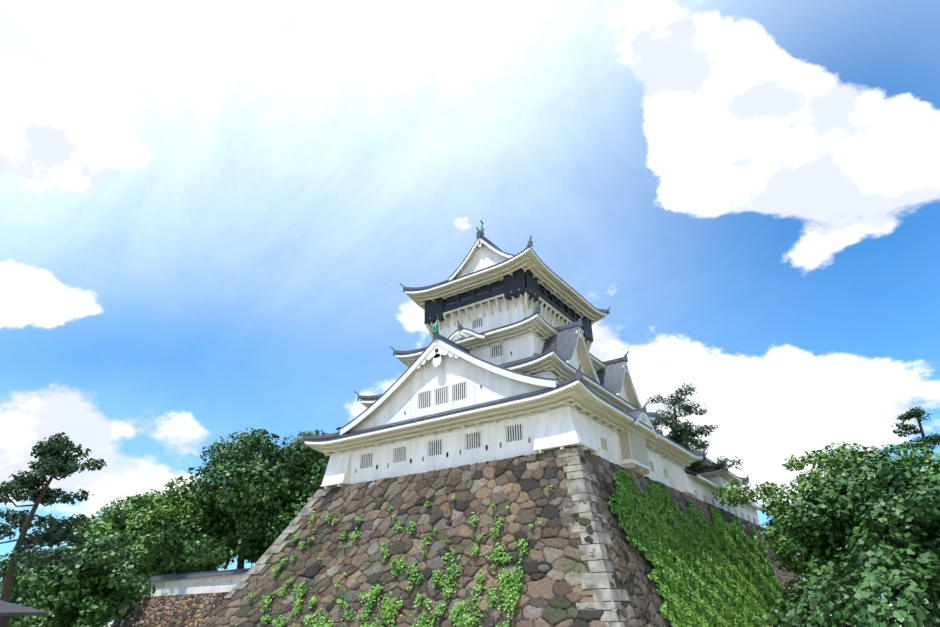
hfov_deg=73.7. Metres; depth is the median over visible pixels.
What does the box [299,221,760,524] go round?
keep
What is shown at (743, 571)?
ivy
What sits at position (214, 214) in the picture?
sky
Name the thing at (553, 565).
stone
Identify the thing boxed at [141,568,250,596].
wall
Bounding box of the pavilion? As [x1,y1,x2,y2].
[0,600,48,626]
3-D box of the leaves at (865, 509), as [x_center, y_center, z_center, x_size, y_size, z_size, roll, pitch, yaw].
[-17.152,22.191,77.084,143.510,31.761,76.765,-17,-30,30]
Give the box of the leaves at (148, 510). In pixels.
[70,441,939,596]
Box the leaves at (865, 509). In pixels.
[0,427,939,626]
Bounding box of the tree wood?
[0,395,939,626]
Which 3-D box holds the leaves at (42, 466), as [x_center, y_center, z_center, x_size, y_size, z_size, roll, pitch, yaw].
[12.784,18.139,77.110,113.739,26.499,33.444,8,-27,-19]
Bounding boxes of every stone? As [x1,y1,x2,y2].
[197,447,615,626]
[577,447,749,626]
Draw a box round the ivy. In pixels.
[236,467,786,626]
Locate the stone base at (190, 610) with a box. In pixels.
[112,447,814,626]
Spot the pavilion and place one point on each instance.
(8, 610)
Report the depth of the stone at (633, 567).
49.24 m
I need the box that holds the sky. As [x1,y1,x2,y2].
[0,0,939,621]
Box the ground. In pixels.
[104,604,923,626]
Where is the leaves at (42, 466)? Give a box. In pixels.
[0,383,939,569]

